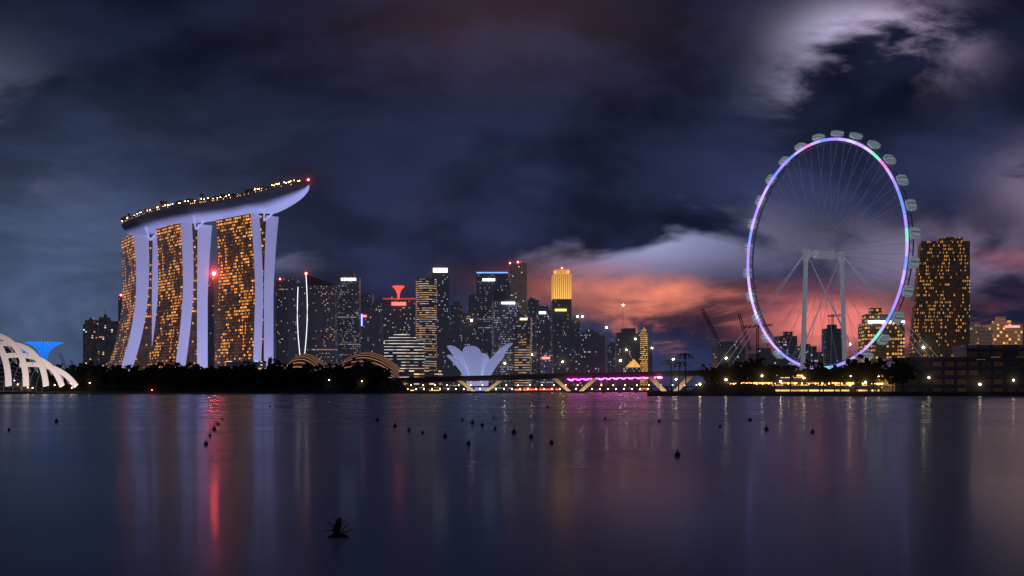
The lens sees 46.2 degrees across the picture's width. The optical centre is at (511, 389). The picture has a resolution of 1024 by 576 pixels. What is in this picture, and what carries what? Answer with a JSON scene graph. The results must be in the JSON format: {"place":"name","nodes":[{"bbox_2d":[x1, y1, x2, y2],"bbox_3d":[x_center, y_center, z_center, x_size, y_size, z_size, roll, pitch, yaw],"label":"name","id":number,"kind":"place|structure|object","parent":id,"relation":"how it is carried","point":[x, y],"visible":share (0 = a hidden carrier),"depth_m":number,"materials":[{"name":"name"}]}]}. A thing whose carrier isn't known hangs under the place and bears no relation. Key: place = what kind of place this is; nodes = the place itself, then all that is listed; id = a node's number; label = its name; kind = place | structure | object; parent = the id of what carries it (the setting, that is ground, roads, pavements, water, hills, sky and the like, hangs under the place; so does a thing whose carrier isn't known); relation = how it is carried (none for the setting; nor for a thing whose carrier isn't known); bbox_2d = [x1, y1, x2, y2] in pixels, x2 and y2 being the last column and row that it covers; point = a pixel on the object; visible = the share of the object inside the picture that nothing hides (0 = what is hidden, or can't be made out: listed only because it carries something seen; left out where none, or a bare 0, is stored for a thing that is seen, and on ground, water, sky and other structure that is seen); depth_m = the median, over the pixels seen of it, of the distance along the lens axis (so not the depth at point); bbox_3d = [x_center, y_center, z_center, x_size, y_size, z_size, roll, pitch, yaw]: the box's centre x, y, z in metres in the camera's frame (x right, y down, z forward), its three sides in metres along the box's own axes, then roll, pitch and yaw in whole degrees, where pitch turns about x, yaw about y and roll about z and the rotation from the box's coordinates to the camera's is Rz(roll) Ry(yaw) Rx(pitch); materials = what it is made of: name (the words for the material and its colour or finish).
{"place":"outdoors","nodes":[
{"label":"outdoors","id":0,"kind":"place"},
{"bbox_2d":[121,180,282,220],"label":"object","id":1,"kind":"object","parent":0,"point":[192,200],"visible":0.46,"depth_m":1344.44,"materials":[{"name":"green"}]},
{"bbox_2d":[121,181,310,234],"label":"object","id":2,"kind":"structure","parent":0,"point":[274,199],"depth_m":1317.60,"materials":[{"name":"grey"}]},
{"bbox_2d":[284,352,401,377],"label":"arched roofs","id":3,"kind":"structure","parent":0,"point":[298,361],"depth_m":1469.24,"materials":[{"name":"brown"}]},
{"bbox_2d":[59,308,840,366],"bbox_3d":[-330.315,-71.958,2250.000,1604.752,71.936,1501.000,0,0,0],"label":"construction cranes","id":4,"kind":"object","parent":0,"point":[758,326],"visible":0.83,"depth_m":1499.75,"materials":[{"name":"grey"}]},
{"bbox_2d":[476,272,507,272],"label":"sign rim","id":5,"kind":"object","parent":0,"point":[491,272],"visible":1,"depth_m":2299.00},
{"bbox_2d":[0,392,1023,575],"bbox_3d":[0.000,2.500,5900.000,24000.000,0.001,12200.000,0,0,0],"label":"water","id":6,"kind":"structure","parent":0,"point":[123,485],"depth_m":31.41,"materials":[{"name":"blue liquid"}]},
{"bbox_2d":[323,516,352,537],"bbox_3d":[-2.948,2.373,20.300,0.512,0.468,0.150,0,0,0],"label":"buoy","id":7,"kind":"object","parent":6,"relation":"in","point":[336,529],"visible":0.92,"depth_m":20.27,"materials":[{"name":"black"}]},
{"bbox_2d":[0,390,1023,395],"bbox_3d":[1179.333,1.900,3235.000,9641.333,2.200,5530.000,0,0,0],"label":"land","id":8,"kind":"structure","parent":0,"point":[776,393],"depth_m":800.00,"materials":[{"name":"grey"}]},
{"bbox_2d":[0,346,50,390],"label":"conservatory glass","id":9,"kind":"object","parent":8,"relation":"on","point":[35,381],"depth_m":796.09,"materials":[{"name":"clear glass"}]},
{"bbox_2d":[0,333,77,387],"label":"conservatory ribs","id":10,"kind":"object","parent":8,"relation":"on","point":[41,364],"visible":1,"depth_m":733.32,"materials":[{"name":"white metal"}]},
{"bbox_2d":[0,339,72,387],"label":"dome struts","id":11,"kind":"object","parent":10,"relation":"on","point":[32,362],"visible":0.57,"depth_m":773.52,"materials":[{"name":"white metal"}]},
{"bbox_2d":[21,342,62,359],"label":"supertrees","id":12,"kind":"object","parent":8,"relation":"on","point":[43,349],"visible":0.3,"depth_m":895.29,"materials":[{"name":"blue metal"}]},
{"bbox_2d":[83,318,98,365],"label":"residential building","id":13,"kind":"structure","parent":8,"relation":"on","point":[90,340],"depth_m":1900.37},
{"bbox_2d":[95,309,110,366],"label":"residential building","id":14,"kind":"structure","parent":8,"relation":"on","point":[102,322],"depth_m":1949.82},
{"bbox_2d":[107,321,118,365],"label":"residential building","id":15,"kind":"structure","parent":8,"relation":"on","point":[112,328],"depth_m":1900.08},
{"bbox_2d":[118,293,122,320],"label":"skyscraper","id":16,"kind":"structure","parent":8,"relation":"on","point":[119,304],"depth_m":2599.93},
{"bbox_2d":[107,214,278,370],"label":"hotel towers","id":17,"kind":"structure","parent":8,"relation":"on","point":[164,315],"depth_m":1351.72,"materials":[{"name":"white"}]},
{"bbox_2d":[127,213,273,240],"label":"support struts","id":18,"kind":"object","parent":17,"relation":"on","point":[264,220],"visible":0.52,"depth_m":1352.09,"materials":[{"name":"white"}]},
{"bbox_2d":[208,267,218,367],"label":"skyscraper","id":19,"kind":"structure","parent":8,"relation":"on","point":[213,287],"depth_m":1999.66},
{"bbox_2d":[47,361,390,390],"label":"garden trees","id":20,"kind":"object","parent":8,"relation":"on","point":[196,375],"visible":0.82,"depth_m":807.66,"materials":[{"name":"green plant"}]},
{"bbox_2d":[47,377,408,390],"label":"garden understory","id":21,"kind":"object","parent":8,"relation":"on","point":[294,385],"visible":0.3,"depth_m":809.48,"materials":[{"name":"green"}]},
{"bbox_2d":[226,361,265,370],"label":"building","id":22,"kind":"structure","parent":8,"relation":"on","point":[260,364],"depth_m":1241.33,"materials":[{"name":"grey"}]},
{"bbox_2d":[106,357,389,375],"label":"trees","id":23,"kind":"object","parent":8,"relation":"on","point":[270,359],"visible":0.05,"depth_m":1028.11,"materials":[{"name":"green"}]},
{"bbox_2d":[276,278,300,366],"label":"building","id":24,"kind":"structure","parent":8,"relation":"on","point":[282,285],"depth_m":2301.21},
{"bbox_2d":[288,283,307,362],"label":"building","id":25,"kind":"structure","parent":8,"relation":"on","point":[293,346],"depth_m":2150.08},
{"bbox_2d":[297,277,307,354],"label":"light strips","id":26,"kind":"object","parent":25,"relation":"attached to","point":[297,317],"visible":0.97,"depth_m":2039.51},
{"bbox_2d":[307,285,337,368],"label":"building","id":27,"kind":"structure","parent":8,"relation":"on","point":[323,323],"depth_m":2200.09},
{"bbox_2d":[306,274,333,284],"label":"building roof","id":28,"kind":"structure","parent":27,"relation":"on","point":[311,280],"depth_m":2199.85,"materials":[{"name":"grey"}]},
{"bbox_2d":[338,267,360,363],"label":"building","id":29,"kind":"structure","parent":8,"relation":"on","point":[349,318],"depth_m":2300.08,"materials":[{"name":"black glass"}]},
{"bbox_2d":[341,278,355,280],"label":"sign","id":30,"kind":"object","parent":29,"relation":"attached to","point":[348,279],"visible":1,"depth_m":2299.00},
{"bbox_2d":[361,297,370,312],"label":"building","id":31,"kind":"structure","parent":8,"relation":"on","point":[365,304],"depth_m":2601.01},
{"bbox_2d":[361,294,373,305],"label":"building","id":32,"kind":"structure","parent":8,"relation":"on","point":[368,297],"depth_m":2940.10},
{"bbox_2d":[361,309,382,355],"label":"building","id":33,"kind":"structure","parent":8,"relation":"on","point":[372,332],"depth_m":2000.43,"materials":[{"name":"grey glass"}]},
{"bbox_2d":[371,302,381,312],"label":"building","id":34,"kind":"structure","parent":8,"relation":"on","point":[377,306],"depth_m":2600.97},
{"bbox_2d":[382,297,415,355],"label":"building","id":35,"kind":"structure","parent":8,"relation":"on","point":[399,319],"depth_m":2100.00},
{"bbox_2d":[391,302,405,305],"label":"illuminated sign","id":36,"kind":"object","parent":35,"relation":"attached to","point":[398,303],"visible":1,"depth_m":2089.00,"materials":[{"name":"red plastic"}]},
{"bbox_2d":[392,286,404,298],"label":"rooftop funnel sculpture","id":37,"kind":"object","parent":35,"relation":"on","point":[398,289],"visible":1,"depth_m":2086.21,"materials":[{"name":"red metal"}]},
{"bbox_2d":[383,298,414,299],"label":"ledge","id":38,"kind":"object","parent":35,"relation":"on","point":[399,299],"visible":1,"depth_m":2095.00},
{"bbox_2d":[384,334,423,377],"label":"building","id":39,"kind":"structure","parent":8,"relation":"on","point":[403,352],"depth_m":1700.62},
{"bbox_2d":[399,370,442,390],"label":"low building","id":40,"kind":"structure","parent":8,"relation":"on","point":[429,373],"depth_m":1399.85,"materials":[{"name":"black"}]},
{"bbox_2d":[416,278,436,369],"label":"building","id":41,"kind":"structure","parent":8,"relation":"on","point":[426,310],"depth_m":2052.50,"materials":[{"name":"black glass"}]},
{"bbox_2d":[431,272,448,389],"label":"building","id":42,"kind":"structure","parent":8,"relation":"on","point":[442,319],"depth_m":2300.72,"materials":[{"name":"black glass"}]},
{"bbox_2d":[433,268,446,272],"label":"illuminated sign","id":43,"kind":"object","parent":42,"relation":"attached to","point":[445,271],"visible":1,"depth_m":2305.00,"materials":[{"name":"white plastic"}]},
{"bbox_2d":[449,335,459,390],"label":"building","id":44,"kind":"structure","parent":8,"relation":"on","point":[454,370],"depth_m":1899.93,"materials":[{"name":"black"}]},
{"bbox_2d":[449,328,460,389],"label":"building","id":45,"kind":"structure","parent":8,"relation":"on","point":[456,332],"depth_m":2499.81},
{"bbox_2d":[450,302,462,329],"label":"building","id":46,"kind":"structure","parent":8,"relation":"on","point":[456,309],"depth_m":2980.01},
{"bbox_2d":[461,309,477,390],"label":"building","id":47,"kind":"structure","parent":8,"relation":"on","point":[469,316],"depth_m":2099.91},
{"bbox_2d":[467,288,475,312],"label":"building","id":48,"kind":"structure","parent":8,"relation":"on","point":[471,301],"depth_m":3019.74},
{"bbox_2d":[447,343,512,390],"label":"lotus-shaped museum","id":49,"kind":"structure","parent":8,"relation":"on","point":[471,361],"depth_m":1433.39,"materials":[{"name":"white"}]},
{"bbox_2d":[476,273,507,389],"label":"building","id":50,"kind":"structure","parent":8,"relation":"on","point":[484,289],"depth_m":2300.08,"materials":[{"name":"black glass"}]},
{"bbox_2d":[492,301,518,390],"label":"building","id":51,"kind":"structure","parent":8,"relation":"on","point":[503,315],"depth_m":1949.95,"materials":[{"name":"grey glass"}]},
{"bbox_2d":[492,289,518,301],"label":"building roof","id":52,"kind":"structure","parent":51,"relation":"on","point":[497,295],"depth_m":1949.58,"materials":[{"name":"grey"}]},
{"bbox_2d":[509,261,526,316],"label":"building","id":53,"kind":"structure","parent":8,"relation":"on","point":[517,280],"depth_m":2400.46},
{"bbox_2d":[513,313,531,390],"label":"building","id":54,"kind":"structure","parent":8,"relation":"on","point":[522,329],"depth_m":1900.77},
{"bbox_2d":[515,340,529,390],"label":"building","id":55,"kind":"structure","parent":8,"relation":"on","point":[522,357],"depth_m":1800.10,"materials":[{"name":"black glass"}]},
{"bbox_2d":[527,297,538,333],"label":"building","id":56,"kind":"structure","parent":8,"relation":"on","point":[532,305],"depth_m":3060.01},
{"bbox_2d":[532,330,535,388],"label":"building","id":57,"kind":"structure","parent":8,"relation":"on","point":[534,355],"depth_m":2599.96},
{"bbox_2d":[536,306,550,390],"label":"building","id":58,"kind":"structure","parent":8,"relation":"on","point":[543,333],"depth_m":2100.03,"materials":[{"name":"grey glass"}]},
{"bbox_2d":[540,351,552,390],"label":"building","id":59,"kind":"structure","parent":8,"relation":"on","point":[546,366],"depth_m":1700.42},
{"bbox_2d":[403,376,692,392],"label":"bridge piers","id":60,"kind":"structure","parent":8,"relation":"on","point":[651,378],"depth_m":1014.50,"materials":[{"name":"grey concrete"}]},
{"bbox_2d":[388,370,715,382],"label":"bridge deck","id":61,"kind":"structure","parent":60,"relation":"on","point":[538,376],"depth_m":1013.85,"materials":[{"name":"grey concrete"}]},
{"bbox_2d":[568,377,661,380],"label":"helix lights","id":62,"kind":"object","parent":61,"relation":"attached to","point":[613,378],"visible":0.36,"depth_m":1419.36},
{"bbox_2d":[406,386,695,392],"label":"lights","id":63,"kind":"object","parent":8,"relation":"on","point":[667,388],"depth_m":1175.00,"materials":[{"name":"grey"}]},
{"bbox_2d":[571,345,574,389],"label":"building","id":64,"kind":"structure","parent":8,"relation":"on","point":[573,362],"depth_m":2499.36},
{"bbox_2d":[571,316,579,389],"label":"building","id":65,"kind":"structure","parent":8,"relation":"on","point":[573,330],"depth_m":3100.07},
{"bbox_2d":[576,330,605,390],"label":"building","id":66,"kind":"structure","parent":8,"relation":"on","point":[594,351],"depth_m":1899.93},
{"bbox_2d":[607,343,614,389],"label":"building","id":67,"kind":"structure","parent":8,"relation":"on","point":[611,359],"depth_m":3139.91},
{"bbox_2d":[615,328,639,390],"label":"building","id":68,"kind":"structure","parent":8,"relation":"on","point":[625,339],"depth_m":1900.04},
{"bbox_2d":[640,327,647,390],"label":"building","id":69,"kind":"structure","parent":8,"relation":"on","point":[643,352],"depth_m":1899.99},
{"bbox_2d":[648,342,651,390],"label":"building","id":70,"kind":"structure","parent":8,"relation":"on","point":[649,361],"depth_m":2000.01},
{"bbox_2d":[660,353,693,391],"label":"palms","id":71,"kind":"object","parent":8,"relation":"on","point":[676,363],"visible":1,"depth_m":646.84,"materials":[{"name":"brown plant"}]},
{"bbox_2d":[471,317,923,390],"bbox_3d":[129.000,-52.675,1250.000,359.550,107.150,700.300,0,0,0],"label":"buildings","id":72,"kind":"structure","parent":8,"relation":"on","point":[606,354],"depth_m":1499.86,"materials":[{"name":"grey"}]},
{"bbox_2d":[712,342,744,383],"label":"building","id":73,"kind":"structure","parent":8,"relation":"on","point":[719,352],"depth_m":1500.58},
{"bbox_2d":[691,383,775,391],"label":"promenade understory","id":74,"kind":"object","parent":8,"relation":"on","point":[727,387],"visible":0.94,"depth_m":605.59,"materials":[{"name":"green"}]},
{"bbox_2d":[746,332,777,366],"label":"building","id":75,"kind":"structure","parent":8,"relation":"on","point":[768,356],"depth_m":1500.21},
{"bbox_2d":[774,332,796,368],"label":"building","id":76,"kind":"structure","parent":8,"relation":"on","point":[792,345],"depth_m":1600.05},
{"bbox_2d":[728,371,882,390],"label":"flyer terminal","id":77,"kind":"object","parent":8,"relation":"on","point":[801,384],"visible":0.25,"depth_m":707.07,"materials":[{"name":"grey"}]},
{"bbox_2d":[715,249,937,369],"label":"ferris wheel supports","id":78,"kind":"object","parent":77,"relation":"on","point":[807,254],"visible":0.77,"depth_m":744.56,"materials":[{"name":"white metal"}]},
{"bbox_2d":[754,143,904,359],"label":"ferris wheel spokes","id":79,"kind":"object","parent":78,"relation":"on","point":[816,261],"visible":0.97,"depth_m":747.30,"materials":[{"name":"grey metal"}]},
{"bbox_2d":[747,138,913,369],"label":"ferris wheel rim","id":80,"kind":"object","parent":78,"relation":"attached to","point":[864,147],"visible":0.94,"depth_m":736.66,"materials":[{"name":"silver metal"}]},
{"bbox_2d":[743,130,920,369],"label":"ferris wheel capsules","id":81,"kind":"object","parent":80,"relation":"attached to","point":[914,233],"visible":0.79,"depth_m":710.78,"materials":[{"name":"grey glass"}]},
{"bbox_2d":[693,354,921,391],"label":"trees","id":82,"kind":"object","parent":8,"relation":"on","point":[752,371],"visible":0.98,"depth_m":605.47,"materials":[{"name":"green plant"}]},
{"bbox_2d":[794,331,823,370],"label":"building","id":83,"kind":"structure","parent":8,"relation":"on","point":[813,357],"depth_m":1500.69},
{"bbox_2d":[822,325,841,368],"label":"building","id":84,"kind":"structure","parent":8,"relation":"on","point":[829,349],"depth_m":1700.00,"materials":[{"name":"grey glass"}]},
{"bbox_2d":[858,308,904,390],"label":"building","id":85,"kind":"structure","parent":8,"relation":"on","point":[894,346],"depth_m":1000.58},
{"bbox_2d":[868,321,903,322],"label":"illuminated sign","id":86,"kind":"object","parent":85,"relation":"attached to","point":[879,321],"visible":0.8,"depth_m":999.00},
{"bbox_2d":[780,381,1013,391],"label":"lamp posts","id":87,"kind":"object","parent":8,"relation":"on","point":[865,386],"visible":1,"depth_m":542.92,"materials":[{"name":"grey"}]},
{"bbox_2d":[908,237,969,356],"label":"skyscraper","id":88,"kind":"structure","parent":8,"relation":"on","point":[940,322],"depth_m":1100.00,"materials":[{"name":"black glass"}]},
{"bbox_2d":[970,323,992,344],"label":"building","id":89,"kind":"structure","parent":8,"relation":"on","point":[979,335],"depth_m":1250.01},
{"bbox_2d":[983,317,1022,344],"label":"building","id":90,"kind":"structure","parent":8,"relation":"on","point":[1002,335],"depth_m":1250.28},
{"bbox_2d":[1005,326,1019,327],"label":"sign","id":91,"kind":"object","parent":90,"relation":"attached to","point":[1012,326],"visible":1,"depth_m":1249.00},
{"bbox_2d":[515,389,559,389],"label":"red trail","id":92,"kind":"object","parent":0,"point":[536,389],"visible":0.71,"depth_m":1299.65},
{"bbox_2d":[551,269,570,389],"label":"building","id":93,"kind":"structure","parent":0,"point":[560,336],"depth_m":2300.04,"materials":[{"name":"black glass"}]},
{"bbox_2d":[627,359,640,366],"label":"pyramid roof","id":94,"kind":"structure","parent":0,"point":[631,363],"depth_m":1804.66,"materials":[{"name":"orange"}]},
{"bbox_2d":[877,345,1023,391],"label":"pit building","id":95,"kind":"structure","parent":0,"point":[988,368],"depth_m":613.97,"materials":[{"name":"grey concrete"}]}
]}

